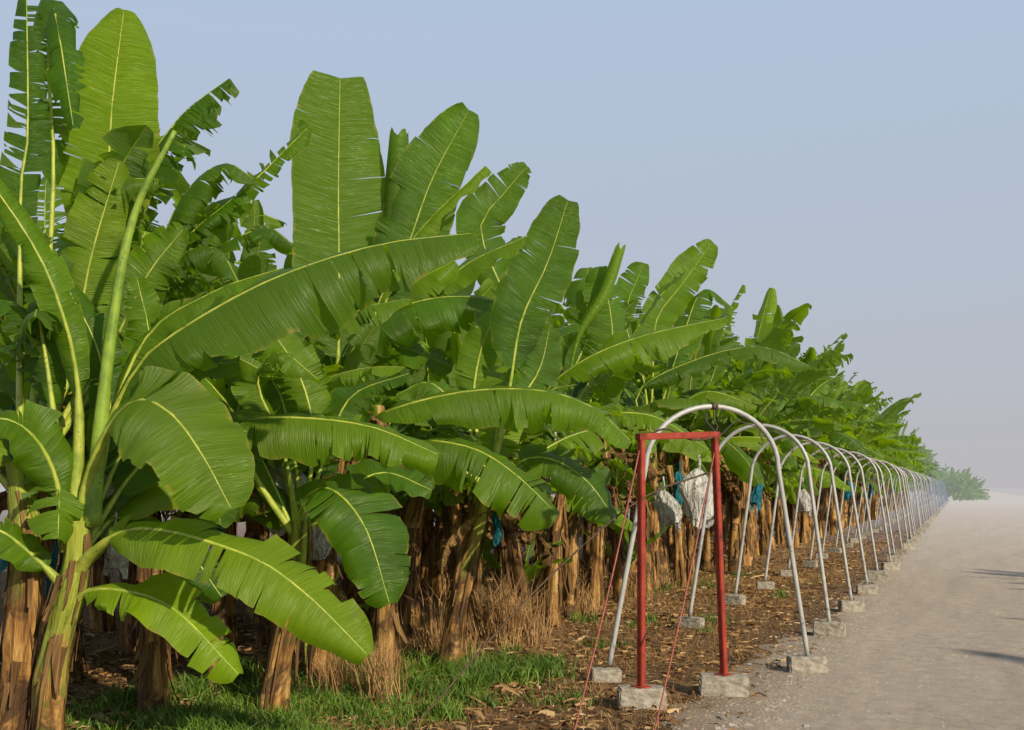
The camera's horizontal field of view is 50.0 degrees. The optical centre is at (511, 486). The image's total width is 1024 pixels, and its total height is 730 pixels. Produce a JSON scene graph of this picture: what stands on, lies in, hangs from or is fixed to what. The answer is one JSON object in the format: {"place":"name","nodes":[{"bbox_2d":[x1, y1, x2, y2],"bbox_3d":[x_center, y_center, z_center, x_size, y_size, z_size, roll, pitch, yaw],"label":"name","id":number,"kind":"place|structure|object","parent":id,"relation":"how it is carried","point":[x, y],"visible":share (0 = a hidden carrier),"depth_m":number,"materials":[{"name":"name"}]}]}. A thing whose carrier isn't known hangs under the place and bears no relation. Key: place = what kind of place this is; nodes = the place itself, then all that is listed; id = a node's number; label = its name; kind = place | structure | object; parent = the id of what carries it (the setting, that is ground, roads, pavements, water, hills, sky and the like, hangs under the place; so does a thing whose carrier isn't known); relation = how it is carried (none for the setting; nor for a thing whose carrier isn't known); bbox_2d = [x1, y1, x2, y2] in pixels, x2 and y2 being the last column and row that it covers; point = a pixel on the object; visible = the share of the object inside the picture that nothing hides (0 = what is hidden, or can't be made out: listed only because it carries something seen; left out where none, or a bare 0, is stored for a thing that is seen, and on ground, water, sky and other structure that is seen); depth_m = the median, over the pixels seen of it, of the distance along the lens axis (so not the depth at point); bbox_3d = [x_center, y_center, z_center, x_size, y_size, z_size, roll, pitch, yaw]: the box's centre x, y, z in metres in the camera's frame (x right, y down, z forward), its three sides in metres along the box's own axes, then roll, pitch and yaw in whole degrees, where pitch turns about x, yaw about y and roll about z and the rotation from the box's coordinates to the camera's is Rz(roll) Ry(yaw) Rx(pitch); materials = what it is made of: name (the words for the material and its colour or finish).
{"place":"outdoors","nodes":[
{"label":"outdoors","id":0,"kind":"place"},
{"bbox_2d":[64,567,826,729],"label":"grass","id":1,"kind":"structure","parent":0,"point":[283,719],"depth_m":8.57,"materials":[{"name":"plant"}]},
{"bbox_2d":[0,488,1023,729],"bbox_3d":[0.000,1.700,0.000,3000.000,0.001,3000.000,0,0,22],"label":"ground","id":2,"kind":"structure","parent":0,"point":[650,668],"depth_m":12.08,"materials":[{"name":"soil"}]},
{"bbox_2d":[0,155,185,611],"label":"banana plant","id":3,"kind":"object","parent":2,"relation":"on","point":[14,276],"visible":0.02,"depth_m":9.78,"materials":[{"name":"green plant"}]},
{"bbox_2d":[11,200,208,631],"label":"banana plant","id":4,"kind":"object","parent":2,"relation":"on","point":[101,621],"visible":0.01,"depth_m":12.87,"materials":[{"name":"brown plant"}]},
{"bbox_2d":[0,125,223,680],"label":"banana plant","id":5,"kind":"object","parent":2,"relation":"on","point":[124,141],"visible":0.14,"depth_m":7.62,"materials":[{"name":"green plant"}]},
{"bbox_2d":[0,161,225,681],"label":"banana plant","id":6,"kind":"object","parent":2,"relation":"on","point":[9,292],"visible":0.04,"depth_m":9.68,"materials":[{"name":"green plant"}]},
{"bbox_2d":[0,243,237,653],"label":"banana plant","id":7,"kind":"object","parent":2,"relation":"on","point":[125,627],"visible":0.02,"depth_m":11.23,"materials":[{"name":"brown plant"}]},
{"bbox_2d":[0,0,311,729],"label":"banana plant","id":8,"kind":"object","parent":2,"relation":"on","point":[103,84],"visible":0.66,"depth_m":7.65,"materials":[{"name":"green plant"}]},
{"bbox_2d":[125,476,266,716],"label":"banana plant","id":9,"kind":"object","parent":2,"relation":"on","point":[151,675],"visible":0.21,"depth_m":8.17,"materials":[{"name":"brown plant"}]},
{"bbox_2d":[62,225,404,693],"bbox_3d":[-2.468,-0.199,9.267,2.699,3.888,3.083,0,0,-23],"label":"banana plant","id":10,"kind":"object","parent":2,"relation":"on","point":[253,263],"visible":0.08,"depth_m":8.89,"materials":[{"name":"green plant"}]},
{"bbox_2d":[0,130,479,729],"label":"banana plant","id":11,"kind":"object","parent":2,"relation":"on","point":[164,430],"visible":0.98,"depth_m":6.79,"materials":[{"name":"green plant"}]},
{"bbox_2d":[44,539,61,603],"bbox_3d":[-3.051,0.523,7.340,0.202,0.607,0.117,-5,-8,43],"label":"fruit bag","id":12,"kind":"object","parent":11,"relation":"hanging from","point":[54,557],"visible":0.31,"depth_m":7.29,"materials":[{"name":"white plastic"}]},
{"bbox_2d":[103,512,128,578],"bbox_3d":[-2.588,0.384,7.194,0.193,0.442,0.142,0,0,5],"label":"fruit bag","id":13,"kind":"object","parent":11,"relation":"hanging from","point":[113,559],"visible":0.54,"depth_m":7.16,"materials":[{"name":"white plastic"}]},
{"bbox_2d":[68,222,412,651],"bbox_3d":[-2.610,-0.309,9.766,3.293,4.120,3.680,0,0,29],"label":"banana plant","id":14,"kind":"object","parent":2,"relation":"on","point":[384,311],"visible":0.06,"depth_m":9.51,"materials":[{"name":"green plant"}]},
{"bbox_2d":[159,168,406,623],"bbox_3d":[-3.393,-0.935,13.506,3.774,5.396,4.494,0,0,32],"label":"banana plant","id":15,"kind":"object","parent":2,"relation":"on","point":[181,186],"visible":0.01,"depth_m":12.43,"materials":[{"name":"green plant"}]},
{"bbox_2d":[145,200,434,646],"bbox_3d":[-2.808,-0.579,11.641,3.239,4.666,3.700,0,0,35],"label":"banana plant","id":16,"kind":"object","parent":2,"relation":"on","point":[263,630],"visible":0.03,"depth_m":11.67,"materials":[{"name":"green plant"}]},
{"bbox_2d":[187,333,443,715],"bbox_3d":[-1.548,0.193,8.781,2.648,3.134,2.190,0,0,22],"label":"banana plant","id":17,"kind":"object","parent":2,"relation":"on","point":[287,414],"visible":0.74,"depth_m":8.10,"materials":[{"name":"green plant"}]},
{"bbox_2d":[268,460,306,536],"bbox_3d":[-1.739,0.023,8.708,0.446,0.878,0.265,0,0,1],"label":"fruit bag","id":18,"kind":"object","parent":17,"relation":"hanging from","point":[278,474],"visible":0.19,"depth_m":8.62,"materials":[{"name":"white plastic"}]},
{"bbox_2d":[280,451,360,674],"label":"banana plant","id":19,"kind":"object","parent":2,"relation":"on","point":[285,538],"visible":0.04,"depth_m":9.66,"materials":[{"name":"brown plant"}]},
{"bbox_2d":[340,562,358,604],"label":"banana plant","id":20,"kind":"object","parent":2,"relation":"on","point":[349,588],"visible":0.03,"depth_m":12.16,"materials":[{"name":"brown plant"}]},
{"bbox_2d":[239,323,465,596],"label":"banana plant","id":21,"kind":"object","parent":2,"relation":"on","point":[361,352],"visible":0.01,"depth_m":10.21,"materials":[{"name":"green plant"}]},
{"bbox_2d":[307,405,414,668],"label":"banana plant","id":22,"kind":"object","parent":2,"relation":"on","point":[387,616],"visible":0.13,"depth_m":10.12,"materials":[{"name":"brown plant"}]},
{"bbox_2d":[198,70,563,644],"bbox_3d":[-1.720,-1.309,12.009,4.802,6.138,1.849,0,0,16],"label":"banana plant","id":23,"kind":"object","parent":2,"relation":"on","point":[410,191],"visible":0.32,"depth_m":11.57,"materials":[{"name":"green plant"}]},
{"bbox_2d":[306,401,460,684],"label":"banana plant","id":24,"kind":"object","parent":2,"relation":"on","point":[328,565],"visible":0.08,"depth_m":9.33,"materials":[{"name":"brown plant"}]},
{"bbox_2d":[311,527,331,560],"bbox_3d":[-1.673,0.430,9.330,0.276,0.547,0.170,0,0,14],"label":"fruit bag","id":25,"kind":"object","parent":24,"relation":"hanging from","point":[321,545],"visible":0.34,"depth_m":9.27,"materials":[{"name":"white plastic"}]},
{"bbox_2d":[365,466,441,653],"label":"banana plant","id":26,"kind":"object","parent":2,"relation":"on","point":[413,508],"visible":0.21,"depth_m":10.95,"materials":[{"name":"brown plant"}]},
{"bbox_2d":[420,509,429,595],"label":"banana plant","id":27,"kind":"object","parent":2,"relation":"on","point":[424,562],"visible":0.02,"depth_m":17.15,"materials":[{"name":"brown plant"}]},
{"bbox_2d":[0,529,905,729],"bbox_3d":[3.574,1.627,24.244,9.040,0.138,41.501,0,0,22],"label":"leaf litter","id":28,"kind":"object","parent":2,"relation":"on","point":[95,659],"visible":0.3,"depth_m":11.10,"materials":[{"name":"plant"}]},
{"bbox_2d":[432,466,493,646],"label":"banana plant","id":29,"kind":"object","parent":2,"relation":"on","point":[452,518],"visible":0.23,"depth_m":11.42,"materials":[{"name":"brown plant"}]},
{"bbox_2d":[414,426,512,636],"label":"banana plant","id":30,"kind":"object","parent":2,"relation":"on","point":[437,578],"visible":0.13,"depth_m":12.16,"materials":[{"name":"brown plant"}]},
{"bbox_2d":[249,560,683,703],"bbox_3d":[0.410,1.235,13.428,2.010,0.930,10.934,0,0,22],"label":"dry straw","id":31,"kind":"object","parent":2,"relation":"on","point":[516,628],"visible":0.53,"depth_m":11.43,"materials":[{"name":"plant"}]},
{"bbox_2d":[366,293,576,636],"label":"banana plant","id":32,"kind":"object","parent":2,"relation":"on","point":[456,343],"visible":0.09,"depth_m":12.41,"materials":[{"name":"green plant"}]},
{"bbox_2d":[371,278,580,628],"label":"banana plant","id":33,"kind":"object","parent":2,"relation":"on","point":[487,288],"visible":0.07,"depth_m":12.88,"materials":[{"name":"green plant"}]},
{"bbox_2d":[466,510,510,603],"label":"banana plant","id":34,"kind":"object","parent":2,"relation":"on","point":[504,561],"visible":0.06,"depth_m":12.92,"materials":[{"name":"brown plant"}]},
{"bbox_2d":[442,497,545,632],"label":"banana plant","id":35,"kind":"object","parent":2,"relation":"on","point":[512,539],"visible":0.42,"depth_m":12.18,"materials":[{"name":"brown plant"}]},
{"bbox_2d":[371,195,656,667],"bbox_3d":[-0.219,-0.484,10.463,2.990,4.488,2.434,0,0,22],"label":"banana plant","id":36,"kind":"object","parent":2,"relation":"on","point":[492,407],"visible":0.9,"depth_m":10.03,"materials":[{"name":"green plant"}]},
{"bbox_2d":[406,356,632,591],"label":"banana plant","id":37,"kind":"object","parent":2,"relation":"on","point":[620,518],"visible":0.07,"depth_m":13.75,"materials":[{"name":"green plant"}]},
{"bbox_2d":[482,530,572,583],"bbox_3d":[-0.017,1.032,13.064,1.349,1.455,1.200,0,0,-4],"label":"banana sucker","id":38,"kind":"object","parent":2,"relation":"on","point":[490,558],"visible":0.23,"depth_m":13.14,"materials":[{"name":"green plant"}]},
{"bbox_2d":[435,318,624,598],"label":"banana plant","id":39,"kind":"object","parent":2,"relation":"on","point":[496,570],"depth_m":16.40,"materials":[{"name":"green plant"}]},
{"bbox_2d":[432,299,655,606],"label":"banana plant","id":40,"kind":"object","parent":2,"relation":"on","point":[620,466],"visible":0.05,"depth_m":15.37,"materials":[{"name":"green plant"}]},
{"bbox_2d":[519,492,570,626],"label":"banana plant","id":41,"kind":"object","parent":2,"relation":"on","point":[557,532],"visible":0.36,"depth_m":13.41,"materials":[{"name":"brown plant"}]},
{"bbox_2d":[535,478,580,613],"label":"banana plant","id":42,"kind":"object","parent":2,"relation":"on","point":[540,548],"visible":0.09,"depth_m":14.63,"materials":[{"name":"brown plant"}]},
{"bbox_2d":[456,162,727,619],"bbox_3d":[0.784,-1.221,15.107,3.838,5.962,3.023,0,0,1],"label":"banana plant","id":43,"kind":"object","parent":2,"relation":"on","point":[599,313],"visible":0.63,"depth_m":14.17,"materials":[{"name":"green plant"}]},
{"bbox_2d":[678,455,713,528],"bbox_3d":[2.499,0.060,14.778,0.537,1.058,0.294,0,-4,2],"label":"fruit bag","id":44,"kind":"object","parent":43,"relation":"hanging from","point":[692,492],"visible":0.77,"depth_m":14.70,"materials":[{"name":"white plastic"}]},
{"bbox_2d":[589,667,621,682],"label":"concrete block","id":45,"kind":"structure","parent":2,"relation":"on","point":[613,674],"depth_m":9.47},
{"bbox_2d":[579,433,635,603],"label":"banana plant","id":46,"kind":"object","parent":2,"relation":"on","point":[617,578],"visible":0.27,"depth_m":16.00,"materials":[{"name":"brown plant"}]},
{"bbox_2d":[582,439,655,608],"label":"banana plant","id":47,"kind":"object","parent":2,"relation":"on","point":[595,569],"visible":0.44,"depth_m":15.25,"materials":[{"name":"brown plant"}]},
{"bbox_2d":[584,509,672,566],"bbox_3d":[1.807,1.050,16.121,1.138,1.421,1.197,0,0,-20],"label":"banana sucker","id":48,"kind":"object","parent":2,"relation":"on","point":[616,528],"visible":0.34,"depth_m":16.25,"materials":[{"name":"green plant"}]},
{"bbox_2d":[618,494,660,595],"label":"banana plant","id":49,"kind":"object","parent":2,"relation":"on","point":[648,568],"visible":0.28,"depth_m":17.09,"materials":[{"name":"brown plant"}]},
{"bbox_2d":[616,684,666,710],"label":"concrete block","id":50,"kind":"structure","parent":2,"relation":"on","point":[628,695],"depth_m":8.35,"materials":[{"name":"concrete"}]},
{"bbox_2d":[546,271,740,596],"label":"banana plant","id":51,"kind":"object","parent":2,"relation":"on","point":[610,397],"visible":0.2,"depth_m":16.60,"materials":[{"name":"green plant"}]},
{"bbox_2d":[653,476,682,534],"bbox_3d":[2.197,0.258,15.488,0.428,0.825,0.275,-6,2,24],"label":"fruit bag","id":52,"kind":"object","parent":51,"relation":"hanging from","point":[666,505],"visible":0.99,"depth_m":15.43,"materials":[{"name":"white plastic"}]},
{"bbox_2d":[585,378,723,577],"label":"banana plant","id":53,"kind":"object","parent":2,"relation":"on","point":[606,557],"visible":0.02,"depth_m":20.39,"materials":[{"name":"brown plant"}]},
{"bbox_2d":[622,465,690,586],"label":"banana plant","id":54,"kind":"object","parent":2,"relation":"on","point":[678,544],"visible":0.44,"depth_m":18.65,"materials":[{"name":"brown plant"}]},
{"bbox_2d":[584,306,780,581],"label":"banana plant","id":55,"kind":"object","parent":2,"relation":"on","point":[738,460],"visible":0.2,"depth_m":19.42,"materials":[{"name":"green plant"}]},
{"bbox_2d":[611,314,753,572],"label":"banana plant","id":56,"kind":"object","parent":2,"relation":"on","point":[724,344],"visible":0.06,"depth_m":21.68,"materials":[{"name":"green plant"}]},
{"bbox_2d":[677,616,704,628],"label":"concrete block","id":57,"kind":"structure","parent":2,"relation":"on","point":[689,622],"depth_m":13.05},
{"bbox_2d":[688,422,830,621],"bbox_3d":[2.882,0.397,12.800,1.644,2.313,0.056,1,-1,19],"label":"hoop frame","id":58,"kind":"object","parent":57,"relation":"on","point":[805,455],"visible":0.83,"depth_m":12.70,"materials":[{"name":"metal"}]},
{"bbox_2d":[681,508,701,580],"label":"banana plant","id":59,"kind":"object","parent":2,"relation":"on","point":[690,538],"visible":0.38,"depth_m":19.75,"materials":[{"name":"brown plant"}]},
{"bbox_2d":[587,239,809,588],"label":"banana plant","id":60,"kind":"object","parent":2,"relation":"on","point":[689,261],"visible":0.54,"depth_m":17.98,"materials":[{"name":"green plant"}]},
{"bbox_2d":[619,285,800,569],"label":"banana plant","id":61,"kind":"object","parent":2,"relation":"on","point":[705,559],"visible":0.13,"depth_m":21.99,"materials":[{"name":"green plant"}]},
{"bbox_2d":[613,304,819,574],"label":"banana plant","id":62,"kind":"object","parent":2,"relation":"on","point":[708,343],"visible":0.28,"depth_m":19.99,"materials":[{"name":"green plant"}]},
{"bbox_2d":[721,482,779,556],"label":"banana plant","id":63,"kind":"object","parent":2,"relation":"on","point":[763,529],"visible":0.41,"depth_m":26.62,"materials":[{"name":"brown plant"}]},
{"bbox_2d":[657,288,853,565],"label":"banana plant","id":64,"kind":"object","parent":2,"relation":"on","point":[764,322],"visible":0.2,"depth_m":23.35,"materials":[{"name":"green plant"}]},
{"bbox_2d":[674,358,851,560],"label":"banana plant","id":65,"kind":"object","parent":2,"relation":"on","point":[814,432],"visible":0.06,"depth_m":24.67,"materials":[{"name":"green plant"}]},
{"bbox_2d":[675,371,850,555],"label":"banana plant","id":66,"kind":"object","parent":2,"relation":"on","point":[826,479],"visible":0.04,"depth_m":26.34,"materials":[{"name":"green plant"}]},
{"bbox_2d":[688,320,852,573],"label":"banana plant","id":67,"kind":"object","parent":2,"relation":"on","point":[800,383],"visible":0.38,"depth_m":21.43,"materials":[{"name":"green plant"}]},
{"bbox_2d":[721,336,837,506],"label":"banana plant","id":68,"kind":"object","parent":2,"relation":"on","point":[793,350],"visible":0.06,"depth_m":26.83,"materials":[{"name":"green plant"}]},
{"bbox_2d":[779,570,792,576],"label":"concrete block","id":69,"kind":"structure","parent":2,"relation":"on","point":[788,573],"depth_m":20.50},
{"bbox_2d":[787,447,878,570],"bbox_3d":[5.910,0.397,20.298,1.644,2.313,0.056,0,1,25],"label":"hoop frame","id":70,"kind":"object","parent":69,"relation":"on","point":[865,496],"visible":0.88,"depth_m":20.13,"materials":[{"name":"metal"}]},
{"bbox_2d":[741,304,873,548],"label":"banana plant","id":71,"kind":"object","parent":2,"relation":"on","point":[849,438],"visible":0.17,"depth_m":29.83,"materials":[{"name":"green plant"}]},
{"bbox_2d":[764,352,855,550],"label":"banana plant","id":72,"kind":"object","parent":2,"relation":"on","point":[768,511],"visible":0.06,"depth_m":29.39,"materials":[{"name":"green plant"}]},
{"bbox_2d":[803,560,817,567],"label":"concrete block","id":73,"kind":"structure","parent":2,"relation":"on","point":[809,564],"depth_m":22.95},
{"bbox_2d":[809,451,891,561],"bbox_3d":[6.975,0.397,22.691,1.644,2.313,0.058,0,0,20],"label":"hoop frame","id":74,"kind":"object","parent":73,"relation":"on","point":[880,497],"visible":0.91,"depth_m":22.55,"materials":[{"name":"metal"}]},
{"bbox_2d":[775,422,864,544],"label":"banana plant","id":75,"kind":"object","parent":2,"relation":"on","point":[779,535],"visible":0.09,"depth_m":31.93,"materials":[{"name":"green plant"}]},
{"bbox_2d":[798,383,881,540],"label":"banana plant","id":76,"kind":"object","parent":2,"relation":"on","point":[860,389],"visible":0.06,"depth_m":34.32,"materials":[{"name":"green plant"}]},
{"bbox_2d":[809,372,875,537],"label":"banana plant","id":77,"kind":"object","parent":2,"relation":"on","point":[843,418],"visible":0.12,"depth_m":36.81,"materials":[{"name":"green plant"}]},
{"bbox_2d":[797,355,888,542],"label":"banana plant","id":78,"kind":"object","parent":2,"relation":"on","point":[804,522],"visible":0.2,"depth_m":32.72,"materials":[{"name":"green plant"}]},
{"bbox_2d":[814,340,890,504],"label":"banana plant","id":79,"kind":"object","parent":2,"relation":"on","point":[870,399],"visible":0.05,"depth_m":35.04,"materials":[{"name":"green plant"}]},
{"bbox_2d":[822,382,887,534],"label":"banana plant","id":80,"kind":"object","parent":2,"relation":"on","point":[862,411],"visible":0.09,"depth_m":39.42,"materials":[{"name":"green plant"}]},
{"bbox_2d":[824,381,913,535],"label":"banana plant","id":81,"kind":"object","parent":2,"relation":"on","point":[864,437],"visible":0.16,"depth_m":37.65,"materials":[{"name":"green plant"}]},
{"bbox_2d":[833,379,921,531],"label":"banana plant","id":82,"kind":"object","parent":2,"relation":"on","point":[882,443],"visible":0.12,"depth_m":40.37,"materials":[{"name":"green plant"}]},
{"bbox_2d":[844,391,913,527],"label":"banana plant","id":83,"kind":"object","parent":2,"relation":"on","point":[895,453],"visible":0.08,"depth_m":44.69,"materials":[{"name":"green plant"}]},
{"bbox_2d":[846,381,920,525],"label":"banana plant","id":84,"kind":"object","parent":2,"relation":"on","point":[901,437],"visible":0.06,"depth_m":47.21,"materials":[{"name":"green plant"}]},
{"bbox_2d":[889,443,989,500],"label":"distant banana plants","id":85,"kind":"object","parent":2,"relation":"on","point":[961,486],"visible":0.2,"depth_m":130.51,"materials":[{"name":"green plant"}]},
{"bbox_2d":[0,0,1023,487],"label":"sky","id":86,"kind":"structure","parent":0,"point":[859,162],"materials":[{"name":"blue"}]},
{"bbox_2d":[662,491,1023,729],"bbox_3d":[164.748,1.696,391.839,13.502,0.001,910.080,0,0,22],"label":"road","id":87,"kind":"structure","parent":0,"point":[980,531],"depth_m":11.25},
{"bbox_2d":[699,672,749,696],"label":"concrete block","id":88,"kind":"structure","parent":87,"relation":"on","point":[734,685],"depth_m":8.90,"materials":[{"name":"concrete"}]},
{"bbox_2d":[631,431,733,688],"bbox_3d":[1.367,0.543,8.725,1.049,1.998,0.135,0,0,-37],"label":"cable support frame","id":89,"kind":"object","parent":88,"relation":"on","point":[640,438],"visible":1,"depth_m":8.61,"materials":[{"name":"red paint"}]},
{"bbox_2d":[409,470,712,729],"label":"slack cable","id":90,"kind":"object","parent":89,"relation":"hanging from","point":[520,606],"visible":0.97,"depth_m":8.44,"materials":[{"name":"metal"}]},
{"bbox_2d":[574,450,639,729],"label":"guy cable","id":91,"kind":"object","parent":89,"relation":"attached to","point":[607,593],"visible":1,"depth_m":7.89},
{"bbox_2d":[654,453,714,729],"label":"guy cable","id":92,"kind":"object","parent":89,"relation":"attached to","point":[684,595],"visible":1,"depth_m":8.21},
{"bbox_2d":[786,655,827,672],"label":"concrete block","id":93,"kind":"structure","parent":87,"relation":"on","point":[806,664],"depth_m":10.00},
{"bbox_2d":[607,402,809,664],"bbox_3d":[1.793,0.397,9.806,2.003,2.314,0.056,0,0,-17],"label":"hoop frame","id":94,"kind":"object","parent":93,"relation":"on","point":[714,406],"visible":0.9,"depth_m":9.82,"materials":[{"name":"metal"}]},
{"bbox_2d":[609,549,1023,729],"bbox_3d":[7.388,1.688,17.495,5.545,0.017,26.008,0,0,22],"label":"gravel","id":95,"kind":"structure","parent":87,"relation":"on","point":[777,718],"depth_m":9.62,"materials":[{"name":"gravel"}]},
{"bbox_2d":[813,621,845,636],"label":"concrete block","id":96,"kind":"structure","parent":87,"relation":"on","point":[830,629],"depth_m":12.44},
{"bbox_2d":[838,600,864,611],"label":"concrete block","id":97,"kind":"structure","parent":87,"relation":"on","point":[851,606],"depth_m":14.91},
{"bbox_2d":[734,433,852,599],"bbox_3d":[3.901,0.397,15.336,1.644,2.313,0.056,0,1,26],"label":"hoop frame","id":98,"kind":"object","parent":97,"relation":"on","point":[819,446],"visible":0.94,"depth_m":15.24,"materials":[{"name":"metal"}]},
{"bbox_2d":[856,584,878,593],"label":"concrete block","id":99,"kind":"structure","parent":87,"relation":"on","point":[867,589],"depth_m":17.39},
{"bbox_2d":[764,441,868,583],"bbox_3d":[4.899,0.397,17.786,1.644,2.313,0.056,-1,-1,21],"label":"hoop frame","id":100,"kind":"object","parent":99,"relation":"on","point":[853,501],"visible":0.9,"depth_m":17.70,"materials":[{"name":"metal"}]},
{"bbox_2d":[887,555,902,561],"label":"concrete block","id":101,"kind":"structure","parent":87,"relation":"on","point":[896,558],"depth_m":24.84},
{"bbox_2d":[822,454,895,554],"bbox_3d":[7.951,0.397,25.286,1.644,2.313,0.058,-1,-1,25],"label":"hoop frame","id":102,"kind":"object","parent":101,"relation":"on","point":[885,499],"visible":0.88,"depth_m":25.11,"materials":[{"name":"metal"}]},
{"bbox_2d":[895,549,908,554],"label":"concrete block","id":103,"kind":"structure","parent":87,"relation":"on","point":[901,551],"depth_m":27.32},
{"bbox_2d":[835,458,902,548],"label":"hoop frame","id":104,"kind":"object","parent":103,"relation":"on","point":[884,465],"visible":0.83,"depth_m":27.54,"materials":[{"name":"metal"}]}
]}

